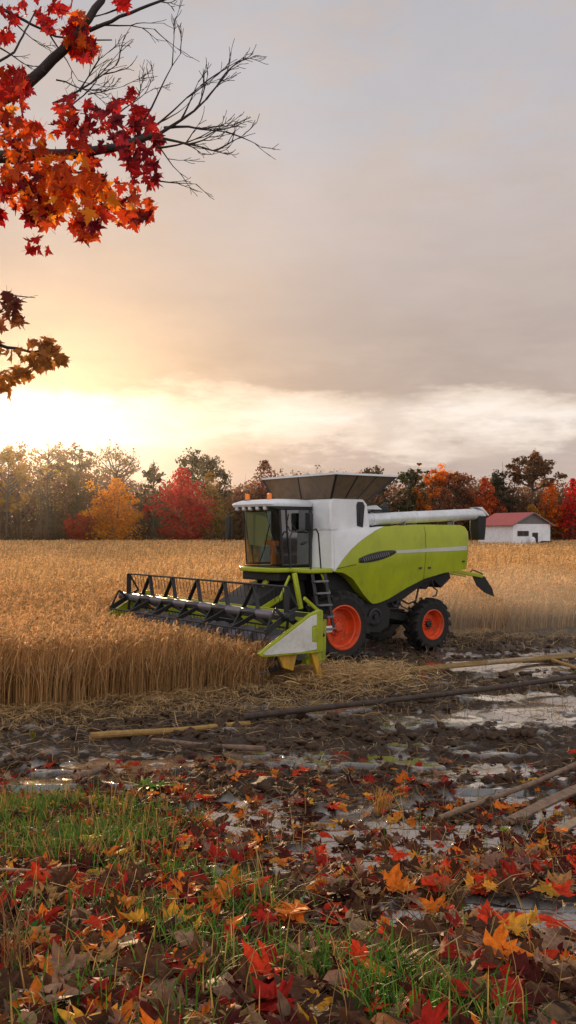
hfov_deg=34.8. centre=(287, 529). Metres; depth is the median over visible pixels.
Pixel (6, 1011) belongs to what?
fallen leaf
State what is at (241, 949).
fallen leaf
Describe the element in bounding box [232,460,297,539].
autumn tree
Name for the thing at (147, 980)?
fallen leaf
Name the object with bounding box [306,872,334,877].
fallen leaf
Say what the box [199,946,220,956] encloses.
fallen leaf
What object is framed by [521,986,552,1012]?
fallen leaf
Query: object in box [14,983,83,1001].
fallen leaf
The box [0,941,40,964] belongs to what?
fallen leaf
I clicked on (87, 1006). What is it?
fallen leaf
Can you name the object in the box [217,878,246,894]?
fallen leaf
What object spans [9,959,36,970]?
fallen leaf
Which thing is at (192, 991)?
fallen leaf
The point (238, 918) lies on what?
fallen leaf
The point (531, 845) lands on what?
fallen leaf
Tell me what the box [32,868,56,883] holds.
fallen leaf
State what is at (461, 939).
fallen leaf
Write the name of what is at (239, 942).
fallen leaf
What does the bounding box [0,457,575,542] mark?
distant wood
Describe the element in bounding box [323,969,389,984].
fallen leaf
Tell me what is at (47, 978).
fallen leaf
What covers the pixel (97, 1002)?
fallen leaf
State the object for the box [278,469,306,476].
autumn tree
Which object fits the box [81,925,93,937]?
fallen leaf
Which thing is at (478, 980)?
fallen leaf
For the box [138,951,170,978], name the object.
fallen leaf
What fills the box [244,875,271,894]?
fallen leaf
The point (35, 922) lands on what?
broadleaf weed
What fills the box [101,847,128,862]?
fallen leaf
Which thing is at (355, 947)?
fallen leaf
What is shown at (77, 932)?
fallen leaf
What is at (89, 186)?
maple tree
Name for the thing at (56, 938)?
fallen leaf
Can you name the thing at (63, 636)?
wheat crop
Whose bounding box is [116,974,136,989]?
fallen leaf
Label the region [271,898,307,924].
fallen leaf
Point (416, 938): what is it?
fallen leaf
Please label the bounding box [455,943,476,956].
fallen leaf
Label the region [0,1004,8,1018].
fallen leaf
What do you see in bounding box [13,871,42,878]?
fallen leaf
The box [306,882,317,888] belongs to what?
fallen leaf
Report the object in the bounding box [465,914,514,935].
fallen leaf
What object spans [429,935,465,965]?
fallen leaf
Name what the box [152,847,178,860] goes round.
fallen leaf
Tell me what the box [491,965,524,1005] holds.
fallen leaf
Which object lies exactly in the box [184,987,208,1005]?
fallen leaf
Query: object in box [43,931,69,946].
fallen leaf
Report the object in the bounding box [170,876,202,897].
fallen leaf
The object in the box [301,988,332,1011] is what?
fallen leaf
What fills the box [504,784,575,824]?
wooden plank
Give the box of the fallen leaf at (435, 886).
[428,868,460,891]
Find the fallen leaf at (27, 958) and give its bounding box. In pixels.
[26,950,44,959]
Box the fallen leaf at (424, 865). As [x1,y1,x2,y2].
[412,857,444,873]
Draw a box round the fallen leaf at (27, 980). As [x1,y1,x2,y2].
[8,968,51,996]
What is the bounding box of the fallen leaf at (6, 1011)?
[0,989,21,1020]
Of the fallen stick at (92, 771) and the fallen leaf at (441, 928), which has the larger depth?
the fallen stick at (92, 771)
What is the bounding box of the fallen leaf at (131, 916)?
[119,902,147,922]
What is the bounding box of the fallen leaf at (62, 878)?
[37,864,74,889]
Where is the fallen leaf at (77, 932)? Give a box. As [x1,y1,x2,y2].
[65,927,84,942]
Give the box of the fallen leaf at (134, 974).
[118,956,142,980]
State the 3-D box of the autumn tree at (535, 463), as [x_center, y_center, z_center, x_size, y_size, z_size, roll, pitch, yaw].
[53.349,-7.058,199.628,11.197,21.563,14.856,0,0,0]
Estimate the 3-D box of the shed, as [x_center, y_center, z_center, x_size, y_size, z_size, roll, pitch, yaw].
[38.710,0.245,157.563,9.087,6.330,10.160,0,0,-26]
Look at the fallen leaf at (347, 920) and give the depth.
5.05 m
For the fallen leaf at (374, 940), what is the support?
on the fallen leaves at (277, 1006)
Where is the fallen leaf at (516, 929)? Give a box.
[497,911,531,937]
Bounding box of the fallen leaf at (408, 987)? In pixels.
[398,976,438,1002]
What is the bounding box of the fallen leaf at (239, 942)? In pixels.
[209,940,247,966]
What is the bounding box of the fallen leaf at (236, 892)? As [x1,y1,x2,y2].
[227,881,241,896]
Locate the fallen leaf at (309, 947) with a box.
[281,938,331,951]
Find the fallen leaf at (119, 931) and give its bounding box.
[101,924,125,941]
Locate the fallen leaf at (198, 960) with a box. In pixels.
[186,951,206,982]
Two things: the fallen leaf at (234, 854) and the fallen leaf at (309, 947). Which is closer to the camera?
the fallen leaf at (309, 947)
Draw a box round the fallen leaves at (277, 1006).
[0,749,575,1023]
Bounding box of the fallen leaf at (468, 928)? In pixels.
[455,909,473,936]
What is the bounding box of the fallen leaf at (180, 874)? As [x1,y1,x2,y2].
[177,869,200,887]
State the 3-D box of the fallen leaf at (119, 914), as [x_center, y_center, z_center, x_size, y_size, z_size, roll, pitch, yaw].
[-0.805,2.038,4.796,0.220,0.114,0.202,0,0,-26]
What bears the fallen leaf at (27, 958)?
on the fallen leaves at (277, 1006)
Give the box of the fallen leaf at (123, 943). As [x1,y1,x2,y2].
[95,930,142,950]
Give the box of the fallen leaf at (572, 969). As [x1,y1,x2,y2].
[541,951,575,976]
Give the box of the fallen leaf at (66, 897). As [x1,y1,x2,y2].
[64,886,80,904]
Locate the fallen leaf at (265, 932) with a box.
[263,921,299,948]
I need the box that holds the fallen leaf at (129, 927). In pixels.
[124,919,141,933]
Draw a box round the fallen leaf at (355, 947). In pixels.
[341,939,379,967]
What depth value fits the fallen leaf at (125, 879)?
5.71 m
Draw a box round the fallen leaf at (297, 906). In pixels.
[276,899,312,913]
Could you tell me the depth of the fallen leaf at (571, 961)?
4.18 m
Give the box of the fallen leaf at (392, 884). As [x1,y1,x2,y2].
[366,862,420,892]
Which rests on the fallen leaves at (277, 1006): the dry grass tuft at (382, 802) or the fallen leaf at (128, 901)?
the fallen leaf at (128, 901)
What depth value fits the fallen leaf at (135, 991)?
3.75 m
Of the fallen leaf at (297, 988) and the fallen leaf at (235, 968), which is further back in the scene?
the fallen leaf at (235, 968)
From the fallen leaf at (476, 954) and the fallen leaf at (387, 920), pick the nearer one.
the fallen leaf at (476, 954)
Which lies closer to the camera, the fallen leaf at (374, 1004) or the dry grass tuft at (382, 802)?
the fallen leaf at (374, 1004)
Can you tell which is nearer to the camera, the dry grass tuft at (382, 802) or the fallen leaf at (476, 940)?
the fallen leaf at (476, 940)
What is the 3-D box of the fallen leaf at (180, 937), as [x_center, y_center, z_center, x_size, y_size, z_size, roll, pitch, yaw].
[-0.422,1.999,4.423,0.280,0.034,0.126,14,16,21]
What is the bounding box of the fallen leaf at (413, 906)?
[406,902,423,910]
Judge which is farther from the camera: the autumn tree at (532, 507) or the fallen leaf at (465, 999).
the autumn tree at (532, 507)
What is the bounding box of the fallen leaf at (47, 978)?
[43,971,65,984]
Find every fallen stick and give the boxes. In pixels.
[0,705,88,736]
[0,864,75,871]
[73,764,106,777]
[216,920,258,930]
[423,798,511,805]
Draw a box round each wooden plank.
[377,652,575,674]
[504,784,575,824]
[549,817,575,833]
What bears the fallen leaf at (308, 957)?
on the fallen leaves at (277, 1006)
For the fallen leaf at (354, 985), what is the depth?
3.74 m
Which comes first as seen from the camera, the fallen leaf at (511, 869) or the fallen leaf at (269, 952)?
the fallen leaf at (269, 952)
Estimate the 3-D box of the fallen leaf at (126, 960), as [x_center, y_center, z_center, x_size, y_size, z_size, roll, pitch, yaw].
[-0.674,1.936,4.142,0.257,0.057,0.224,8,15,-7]
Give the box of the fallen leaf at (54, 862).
[49,859,60,869]
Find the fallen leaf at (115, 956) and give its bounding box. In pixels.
[107,949,124,965]
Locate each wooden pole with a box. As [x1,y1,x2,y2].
[89,721,250,739]
[151,738,265,751]
[242,675,575,719]
[437,761,575,820]
[485,656,537,664]
[551,658,575,668]
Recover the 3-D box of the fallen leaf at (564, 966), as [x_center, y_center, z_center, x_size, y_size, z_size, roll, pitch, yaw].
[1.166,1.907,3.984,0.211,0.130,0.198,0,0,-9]
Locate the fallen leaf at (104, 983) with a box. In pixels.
[82,976,122,998]
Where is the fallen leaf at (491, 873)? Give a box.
[472,867,501,879]
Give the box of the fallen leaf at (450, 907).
[445,903,455,911]
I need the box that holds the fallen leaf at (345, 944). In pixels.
[338,931,350,952]
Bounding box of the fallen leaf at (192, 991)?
[174,967,214,1003]
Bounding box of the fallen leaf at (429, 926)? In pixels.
[411,914,445,940]
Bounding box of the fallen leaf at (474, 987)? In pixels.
[460,976,502,1009]
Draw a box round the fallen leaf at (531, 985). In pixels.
[524,973,548,989]
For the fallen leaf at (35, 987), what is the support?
on the fallen leaves at (277, 1006)
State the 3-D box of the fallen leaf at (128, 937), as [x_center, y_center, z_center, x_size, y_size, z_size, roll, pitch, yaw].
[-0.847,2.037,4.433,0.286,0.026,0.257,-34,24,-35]
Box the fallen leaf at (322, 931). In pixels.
[320,930,330,939]
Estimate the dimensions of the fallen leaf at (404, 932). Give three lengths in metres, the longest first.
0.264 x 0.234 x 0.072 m
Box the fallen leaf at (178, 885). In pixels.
[170,878,203,891]
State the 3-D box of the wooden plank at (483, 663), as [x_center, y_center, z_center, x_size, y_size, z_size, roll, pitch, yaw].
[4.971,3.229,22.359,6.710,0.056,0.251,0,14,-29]
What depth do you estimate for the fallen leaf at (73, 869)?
5.91 m
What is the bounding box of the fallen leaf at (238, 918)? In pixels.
[225,913,246,924]
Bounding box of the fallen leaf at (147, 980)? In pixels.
[131,969,149,985]
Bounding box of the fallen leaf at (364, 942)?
[352,926,374,957]
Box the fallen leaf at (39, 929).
[22,918,55,942]
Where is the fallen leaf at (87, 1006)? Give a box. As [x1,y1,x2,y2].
[65,993,95,1014]
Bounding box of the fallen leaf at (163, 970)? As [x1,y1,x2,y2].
[157,962,180,976]
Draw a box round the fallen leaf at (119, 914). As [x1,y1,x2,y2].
[115,906,156,928]
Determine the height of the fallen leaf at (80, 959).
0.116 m
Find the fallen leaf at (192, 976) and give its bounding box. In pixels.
[174,968,197,992]
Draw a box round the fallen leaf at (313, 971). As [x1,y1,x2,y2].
[278,963,318,977]
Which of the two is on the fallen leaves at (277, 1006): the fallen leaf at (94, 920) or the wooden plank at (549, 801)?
the fallen leaf at (94, 920)
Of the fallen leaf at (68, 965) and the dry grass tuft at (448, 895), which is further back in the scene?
the dry grass tuft at (448, 895)
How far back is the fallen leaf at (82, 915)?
4.91 m
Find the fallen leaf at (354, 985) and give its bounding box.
[338,971,378,998]
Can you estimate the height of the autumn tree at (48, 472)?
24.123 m
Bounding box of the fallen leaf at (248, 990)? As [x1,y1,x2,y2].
[215,975,263,1012]
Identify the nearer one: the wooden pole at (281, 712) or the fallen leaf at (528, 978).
the fallen leaf at (528, 978)
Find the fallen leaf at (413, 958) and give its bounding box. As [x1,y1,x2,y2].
[380,947,422,966]
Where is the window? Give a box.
[517,531,528,535]
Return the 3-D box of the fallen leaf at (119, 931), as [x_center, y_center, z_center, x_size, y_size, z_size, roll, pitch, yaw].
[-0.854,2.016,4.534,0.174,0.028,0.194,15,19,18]
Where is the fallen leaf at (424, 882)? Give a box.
[421,871,446,884]
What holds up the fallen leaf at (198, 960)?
on the fallen leaves at (277, 1006)
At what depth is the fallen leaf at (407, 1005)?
3.65 m
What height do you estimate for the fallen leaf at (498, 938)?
0.099 m
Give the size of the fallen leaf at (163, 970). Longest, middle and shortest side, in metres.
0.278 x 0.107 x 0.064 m
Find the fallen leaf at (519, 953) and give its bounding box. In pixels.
[501,944,520,966]
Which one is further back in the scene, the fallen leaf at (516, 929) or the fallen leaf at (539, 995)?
the fallen leaf at (516, 929)
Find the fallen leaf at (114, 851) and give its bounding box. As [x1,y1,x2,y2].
[93,846,119,865]
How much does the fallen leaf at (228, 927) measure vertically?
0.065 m
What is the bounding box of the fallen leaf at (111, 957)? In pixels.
[93,939,117,964]
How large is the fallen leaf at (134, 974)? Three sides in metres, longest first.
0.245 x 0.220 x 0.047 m
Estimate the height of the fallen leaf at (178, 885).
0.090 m
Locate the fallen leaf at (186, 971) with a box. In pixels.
[162,957,200,982]
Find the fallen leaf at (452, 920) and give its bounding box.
[442,910,469,927]
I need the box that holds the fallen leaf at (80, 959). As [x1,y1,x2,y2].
[48,938,93,975]
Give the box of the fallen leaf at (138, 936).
[103,930,140,939]
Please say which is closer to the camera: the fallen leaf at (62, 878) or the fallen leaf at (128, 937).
the fallen leaf at (128, 937)
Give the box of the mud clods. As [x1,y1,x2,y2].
[0,630,575,822]
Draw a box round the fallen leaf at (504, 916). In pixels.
[490,907,524,920]
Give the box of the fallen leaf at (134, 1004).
[124,990,146,1014]
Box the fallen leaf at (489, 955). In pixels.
[476,945,517,978]
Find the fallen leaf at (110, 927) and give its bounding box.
[84,912,128,938]
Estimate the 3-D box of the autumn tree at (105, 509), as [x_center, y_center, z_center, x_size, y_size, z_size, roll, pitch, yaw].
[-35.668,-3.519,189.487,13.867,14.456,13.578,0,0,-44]
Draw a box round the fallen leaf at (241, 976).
[234,956,269,985]
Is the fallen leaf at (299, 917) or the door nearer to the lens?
the fallen leaf at (299, 917)
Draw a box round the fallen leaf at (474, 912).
[454,907,477,925]
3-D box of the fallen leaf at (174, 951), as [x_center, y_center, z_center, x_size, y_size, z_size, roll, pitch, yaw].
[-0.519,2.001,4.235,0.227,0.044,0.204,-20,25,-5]
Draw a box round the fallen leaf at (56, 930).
[49,928,71,939]
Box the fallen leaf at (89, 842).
[69,838,93,849]
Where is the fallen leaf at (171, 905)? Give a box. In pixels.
[156,900,193,920]
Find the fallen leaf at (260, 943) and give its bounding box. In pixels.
[256,940,277,964]
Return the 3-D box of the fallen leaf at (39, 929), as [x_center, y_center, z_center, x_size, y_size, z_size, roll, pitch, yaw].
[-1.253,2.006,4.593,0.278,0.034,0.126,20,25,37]
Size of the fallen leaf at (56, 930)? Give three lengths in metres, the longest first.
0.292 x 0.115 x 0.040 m
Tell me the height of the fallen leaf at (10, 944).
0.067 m
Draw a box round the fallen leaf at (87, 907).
[71,902,97,913]
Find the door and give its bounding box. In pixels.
[532,533,537,542]
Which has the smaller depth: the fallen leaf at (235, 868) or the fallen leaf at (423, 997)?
the fallen leaf at (423, 997)
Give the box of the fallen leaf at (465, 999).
[435,986,476,1005]
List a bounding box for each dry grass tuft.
[0,883,59,972]
[355,785,411,813]
[406,865,497,902]
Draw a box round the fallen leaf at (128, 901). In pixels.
[107,893,140,906]
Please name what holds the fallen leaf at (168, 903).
on the ground at (554, 727)
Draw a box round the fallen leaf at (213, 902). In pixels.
[193,899,232,919]
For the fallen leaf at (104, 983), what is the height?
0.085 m
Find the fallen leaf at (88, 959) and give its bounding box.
[83,953,91,970]
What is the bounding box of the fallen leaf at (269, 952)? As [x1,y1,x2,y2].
[260,942,283,960]
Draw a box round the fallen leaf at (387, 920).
[369,916,395,926]
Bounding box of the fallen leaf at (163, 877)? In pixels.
[156,871,169,881]
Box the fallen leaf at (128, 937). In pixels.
[101,932,134,944]
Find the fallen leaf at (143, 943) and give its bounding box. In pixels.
[114,937,145,954]
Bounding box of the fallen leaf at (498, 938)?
[463,922,533,958]
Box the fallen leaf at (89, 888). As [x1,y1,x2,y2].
[67,878,109,899]
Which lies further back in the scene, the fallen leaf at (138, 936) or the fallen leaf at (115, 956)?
the fallen leaf at (138, 936)
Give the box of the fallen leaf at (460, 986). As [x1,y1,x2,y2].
[434,970,480,999]
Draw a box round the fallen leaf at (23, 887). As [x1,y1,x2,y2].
[10,880,33,896]
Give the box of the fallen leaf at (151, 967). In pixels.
[128,946,178,977]
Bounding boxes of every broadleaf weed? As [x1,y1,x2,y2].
[8,919,46,937]
[120,774,176,790]
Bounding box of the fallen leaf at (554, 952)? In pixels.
[541,949,575,958]
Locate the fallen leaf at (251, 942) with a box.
[232,940,257,959]
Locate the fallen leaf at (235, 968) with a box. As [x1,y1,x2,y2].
[200,962,238,996]
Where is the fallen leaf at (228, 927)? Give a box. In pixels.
[222,923,249,940]
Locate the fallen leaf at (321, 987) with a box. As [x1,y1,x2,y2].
[312,976,329,992]
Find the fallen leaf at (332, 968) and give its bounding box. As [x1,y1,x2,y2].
[308,961,344,989]
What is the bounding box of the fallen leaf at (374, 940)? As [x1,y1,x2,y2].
[349,935,403,957]
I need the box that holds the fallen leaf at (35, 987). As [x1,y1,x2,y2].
[8,975,66,1007]
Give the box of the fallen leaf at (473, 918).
[462,905,478,932]
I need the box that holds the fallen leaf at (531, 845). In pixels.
[523,837,538,850]
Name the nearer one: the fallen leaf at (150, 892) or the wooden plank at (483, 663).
the fallen leaf at (150, 892)
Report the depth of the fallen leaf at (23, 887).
5.41 m
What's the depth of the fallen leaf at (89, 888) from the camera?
5.51 m
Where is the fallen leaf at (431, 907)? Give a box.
[419,893,446,913]
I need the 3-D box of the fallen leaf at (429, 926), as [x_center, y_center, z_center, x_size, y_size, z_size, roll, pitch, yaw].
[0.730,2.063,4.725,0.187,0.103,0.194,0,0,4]
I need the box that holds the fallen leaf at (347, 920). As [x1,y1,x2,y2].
[341,904,377,934]
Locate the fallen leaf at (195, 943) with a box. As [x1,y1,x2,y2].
[182,931,209,964]
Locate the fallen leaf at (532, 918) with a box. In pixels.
[509,903,545,926]
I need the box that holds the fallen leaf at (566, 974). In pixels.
[545,962,575,997]
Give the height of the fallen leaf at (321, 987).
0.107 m
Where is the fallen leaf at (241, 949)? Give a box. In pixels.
[228,946,282,958]
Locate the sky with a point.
(394, 290)
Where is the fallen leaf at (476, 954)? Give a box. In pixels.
[445,946,501,969]
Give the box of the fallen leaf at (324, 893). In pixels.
[320,890,330,901]
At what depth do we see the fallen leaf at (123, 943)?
4.46 m
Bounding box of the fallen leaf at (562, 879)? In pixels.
[547,870,572,892]
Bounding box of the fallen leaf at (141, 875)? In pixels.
[116,859,162,884]
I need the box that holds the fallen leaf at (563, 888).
[546,878,574,897]
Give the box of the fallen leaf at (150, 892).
[136,887,164,897]
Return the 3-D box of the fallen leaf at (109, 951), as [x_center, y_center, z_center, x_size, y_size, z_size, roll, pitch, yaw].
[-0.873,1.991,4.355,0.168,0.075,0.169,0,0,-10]
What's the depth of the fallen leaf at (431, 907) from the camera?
5.74 m
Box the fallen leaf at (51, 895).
[27,880,67,906]
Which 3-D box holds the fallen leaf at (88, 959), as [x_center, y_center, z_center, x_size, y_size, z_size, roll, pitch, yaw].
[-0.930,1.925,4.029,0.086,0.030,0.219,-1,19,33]
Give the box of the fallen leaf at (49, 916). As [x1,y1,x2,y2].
[22,904,62,927]
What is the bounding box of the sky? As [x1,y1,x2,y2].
[0,0,575,524]
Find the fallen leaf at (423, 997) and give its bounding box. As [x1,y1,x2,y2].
[406,974,433,1006]
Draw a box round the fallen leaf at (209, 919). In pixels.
[179,916,211,927]
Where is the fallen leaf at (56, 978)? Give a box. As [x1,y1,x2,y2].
[52,969,94,1005]
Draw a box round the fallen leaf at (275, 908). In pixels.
[257,893,284,909]
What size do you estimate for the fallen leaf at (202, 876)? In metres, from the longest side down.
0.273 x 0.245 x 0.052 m
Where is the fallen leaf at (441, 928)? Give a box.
[405,910,451,943]
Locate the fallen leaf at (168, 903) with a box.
[159,899,178,908]
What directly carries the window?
in the shed
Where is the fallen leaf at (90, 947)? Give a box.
[69,939,101,953]
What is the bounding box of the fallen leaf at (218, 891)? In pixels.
[204,884,232,908]
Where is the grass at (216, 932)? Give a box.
[0,757,575,1023]
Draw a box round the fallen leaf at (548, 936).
[526,928,575,954]
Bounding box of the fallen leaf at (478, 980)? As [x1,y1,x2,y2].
[475,977,492,987]
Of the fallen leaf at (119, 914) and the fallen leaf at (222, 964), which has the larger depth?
the fallen leaf at (119, 914)
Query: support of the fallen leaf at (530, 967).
on the fallen leaves at (277, 1006)
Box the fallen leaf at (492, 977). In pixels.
[491,975,515,985]
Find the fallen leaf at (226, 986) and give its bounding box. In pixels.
[204,972,234,998]
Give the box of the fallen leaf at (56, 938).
[39,936,61,954]
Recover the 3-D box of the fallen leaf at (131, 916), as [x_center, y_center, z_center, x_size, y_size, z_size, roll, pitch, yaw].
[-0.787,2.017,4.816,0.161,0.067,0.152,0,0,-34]
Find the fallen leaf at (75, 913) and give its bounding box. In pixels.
[68,899,93,925]
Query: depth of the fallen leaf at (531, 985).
3.80 m
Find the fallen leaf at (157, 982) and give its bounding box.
[128,974,179,990]
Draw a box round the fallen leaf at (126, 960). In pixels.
[109,938,150,973]
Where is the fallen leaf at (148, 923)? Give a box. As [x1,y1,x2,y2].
[135,920,153,943]
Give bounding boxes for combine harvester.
[108,472,493,683]
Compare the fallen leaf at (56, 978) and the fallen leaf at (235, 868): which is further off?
the fallen leaf at (235, 868)
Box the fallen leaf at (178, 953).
[174,947,198,963]
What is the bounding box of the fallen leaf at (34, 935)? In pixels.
[17,928,50,950]
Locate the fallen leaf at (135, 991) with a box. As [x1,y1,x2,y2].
[113,973,155,1016]
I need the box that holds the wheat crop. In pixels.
[0,539,575,709]
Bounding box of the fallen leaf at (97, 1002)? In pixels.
[84,993,110,1014]
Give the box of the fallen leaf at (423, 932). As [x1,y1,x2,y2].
[413,906,436,940]
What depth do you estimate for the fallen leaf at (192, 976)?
3.93 m
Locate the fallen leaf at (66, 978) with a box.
[62,976,93,997]
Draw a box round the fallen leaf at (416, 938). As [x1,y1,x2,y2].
[405,935,439,959]
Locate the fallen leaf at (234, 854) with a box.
[221,849,255,871]
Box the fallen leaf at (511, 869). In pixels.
[499,858,526,878]
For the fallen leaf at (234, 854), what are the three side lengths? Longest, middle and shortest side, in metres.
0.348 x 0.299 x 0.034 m
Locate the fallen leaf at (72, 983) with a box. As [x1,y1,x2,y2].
[29,967,94,1007]
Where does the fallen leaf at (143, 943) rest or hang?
on the ground at (554, 727)
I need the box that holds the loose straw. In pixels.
[0,625,575,981]
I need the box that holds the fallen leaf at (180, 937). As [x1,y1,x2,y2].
[174,929,208,948]
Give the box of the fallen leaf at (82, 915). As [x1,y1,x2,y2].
[72,905,108,930]
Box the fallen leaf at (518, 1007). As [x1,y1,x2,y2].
[505,992,535,1020]
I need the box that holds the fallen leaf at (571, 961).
[557,956,575,967]
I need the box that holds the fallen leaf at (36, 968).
[32,961,43,981]
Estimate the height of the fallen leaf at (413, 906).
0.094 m
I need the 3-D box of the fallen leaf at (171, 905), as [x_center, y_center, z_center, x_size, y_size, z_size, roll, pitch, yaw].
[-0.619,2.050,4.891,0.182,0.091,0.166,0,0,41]
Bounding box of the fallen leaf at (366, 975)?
[347,959,379,992]
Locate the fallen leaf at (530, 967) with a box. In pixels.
[508,951,557,985]
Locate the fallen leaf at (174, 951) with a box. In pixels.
[170,948,195,965]
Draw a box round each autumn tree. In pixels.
[0,441,40,540]
[28,443,66,538]
[50,442,104,523]
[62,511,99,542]
[79,478,147,540]
[84,439,145,536]
[135,459,165,542]
[140,467,217,542]
[172,447,233,539]
[189,471,233,540]
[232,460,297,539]
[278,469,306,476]
[362,465,392,505]
[390,468,429,524]
[411,463,457,510]
[424,489,466,525]
[440,471,478,520]
[461,478,507,541]
[484,469,520,512]
[486,462,519,512]
[504,450,567,503]
[526,504,546,519]
[535,481,568,540]
[554,478,575,540]
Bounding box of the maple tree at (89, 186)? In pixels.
[0,0,278,400]
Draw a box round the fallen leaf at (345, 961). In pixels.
[328,952,371,972]
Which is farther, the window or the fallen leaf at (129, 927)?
the window
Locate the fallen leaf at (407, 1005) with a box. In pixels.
[386,989,414,1016]
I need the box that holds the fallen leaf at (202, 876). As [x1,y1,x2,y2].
[183,861,210,881]
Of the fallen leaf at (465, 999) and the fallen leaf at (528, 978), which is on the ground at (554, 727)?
the fallen leaf at (528, 978)
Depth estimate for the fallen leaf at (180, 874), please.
5.87 m
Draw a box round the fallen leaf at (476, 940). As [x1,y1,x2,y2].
[464,926,486,953]
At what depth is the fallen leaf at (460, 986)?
3.69 m
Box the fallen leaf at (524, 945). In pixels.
[520,936,548,959]
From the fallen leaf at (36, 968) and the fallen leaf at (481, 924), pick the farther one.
the fallen leaf at (481, 924)
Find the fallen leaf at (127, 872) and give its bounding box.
[119,867,149,873]
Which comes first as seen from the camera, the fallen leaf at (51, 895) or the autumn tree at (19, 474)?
the fallen leaf at (51, 895)
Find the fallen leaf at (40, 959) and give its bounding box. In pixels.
[28,953,60,975]
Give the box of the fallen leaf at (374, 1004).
[358,989,388,1011]
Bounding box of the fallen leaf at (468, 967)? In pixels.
[435,958,483,981]
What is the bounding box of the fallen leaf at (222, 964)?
[196,954,225,979]
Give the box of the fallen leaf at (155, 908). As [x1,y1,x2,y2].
[144,898,168,919]
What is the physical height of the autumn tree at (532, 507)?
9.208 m
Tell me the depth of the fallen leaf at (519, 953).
4.33 m
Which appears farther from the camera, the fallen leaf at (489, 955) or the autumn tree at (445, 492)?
the autumn tree at (445, 492)
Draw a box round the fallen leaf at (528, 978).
[515,970,551,986]
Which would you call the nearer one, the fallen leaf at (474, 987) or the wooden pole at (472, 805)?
the fallen leaf at (474, 987)
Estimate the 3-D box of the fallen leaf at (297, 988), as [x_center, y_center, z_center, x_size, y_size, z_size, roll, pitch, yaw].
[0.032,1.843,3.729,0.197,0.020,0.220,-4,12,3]
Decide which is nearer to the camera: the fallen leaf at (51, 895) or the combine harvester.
the fallen leaf at (51, 895)
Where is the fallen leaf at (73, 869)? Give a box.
[66,866,90,884]
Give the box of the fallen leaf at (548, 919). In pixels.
[534,907,570,928]
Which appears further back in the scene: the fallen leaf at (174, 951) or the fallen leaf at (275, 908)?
the fallen leaf at (275, 908)
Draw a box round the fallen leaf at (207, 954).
[187,950,238,983]
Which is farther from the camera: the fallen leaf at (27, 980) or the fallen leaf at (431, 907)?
the fallen leaf at (431, 907)
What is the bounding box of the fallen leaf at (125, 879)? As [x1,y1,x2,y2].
[99,872,127,894]
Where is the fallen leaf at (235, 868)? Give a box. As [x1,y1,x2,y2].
[219,864,251,883]
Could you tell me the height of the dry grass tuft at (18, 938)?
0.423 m
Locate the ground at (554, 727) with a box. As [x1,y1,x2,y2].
[0,533,575,1023]
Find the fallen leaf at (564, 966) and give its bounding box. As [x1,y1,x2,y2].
[536,958,572,982]
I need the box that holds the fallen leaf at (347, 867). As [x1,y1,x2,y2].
[339,866,352,870]
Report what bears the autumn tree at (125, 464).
on the ground at (554, 727)
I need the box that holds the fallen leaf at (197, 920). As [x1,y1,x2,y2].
[172,915,200,939]
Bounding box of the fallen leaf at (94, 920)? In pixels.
[81,909,114,929]
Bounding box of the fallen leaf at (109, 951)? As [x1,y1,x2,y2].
[90,935,119,961]
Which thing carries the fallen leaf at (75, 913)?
on the fallen leaves at (277, 1006)
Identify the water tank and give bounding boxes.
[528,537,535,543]
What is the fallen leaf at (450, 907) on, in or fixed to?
on the fallen leaves at (277, 1006)
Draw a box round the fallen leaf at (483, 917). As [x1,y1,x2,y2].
[477,913,510,936]
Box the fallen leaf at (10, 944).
[0,937,17,950]
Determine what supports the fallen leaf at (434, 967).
on the fallen leaves at (277, 1006)
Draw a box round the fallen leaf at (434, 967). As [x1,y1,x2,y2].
[416,964,467,978]
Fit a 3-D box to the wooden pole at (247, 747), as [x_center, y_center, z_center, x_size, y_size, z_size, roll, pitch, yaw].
[-1.244,3.216,13.829,2.253,0.244,0.089,0,0,37]
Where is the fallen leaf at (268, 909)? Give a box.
[246,899,271,916]
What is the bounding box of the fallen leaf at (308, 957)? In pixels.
[283,946,318,966]
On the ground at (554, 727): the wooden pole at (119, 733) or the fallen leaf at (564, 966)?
the wooden pole at (119, 733)
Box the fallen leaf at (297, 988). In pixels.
[276,964,319,1002]
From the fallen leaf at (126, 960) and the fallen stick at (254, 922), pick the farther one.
the fallen stick at (254, 922)
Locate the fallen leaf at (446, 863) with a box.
[432,858,456,870]
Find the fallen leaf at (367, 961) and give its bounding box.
[358,957,402,977]
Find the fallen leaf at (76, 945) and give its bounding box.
[38,940,99,955]
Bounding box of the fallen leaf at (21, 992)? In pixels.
[19,975,39,995]
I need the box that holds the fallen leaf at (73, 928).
[59,912,81,934]
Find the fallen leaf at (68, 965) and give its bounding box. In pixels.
[31,956,75,980]
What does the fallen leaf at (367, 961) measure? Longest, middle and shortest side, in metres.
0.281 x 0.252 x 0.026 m
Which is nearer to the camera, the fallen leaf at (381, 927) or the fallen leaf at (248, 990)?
the fallen leaf at (248, 990)
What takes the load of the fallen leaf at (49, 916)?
on the fallen leaves at (277, 1006)
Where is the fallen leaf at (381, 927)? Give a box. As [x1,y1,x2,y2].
[369,922,387,939]
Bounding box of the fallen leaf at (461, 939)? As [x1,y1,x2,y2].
[453,933,484,948]
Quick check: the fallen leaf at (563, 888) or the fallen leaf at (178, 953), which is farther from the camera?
the fallen leaf at (563, 888)
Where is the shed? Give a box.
[478,512,554,544]
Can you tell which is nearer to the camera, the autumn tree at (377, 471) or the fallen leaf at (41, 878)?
the fallen leaf at (41, 878)
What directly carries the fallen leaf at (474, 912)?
on the fallen leaves at (277, 1006)
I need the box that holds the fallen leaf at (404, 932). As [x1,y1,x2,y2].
[380,915,416,948]

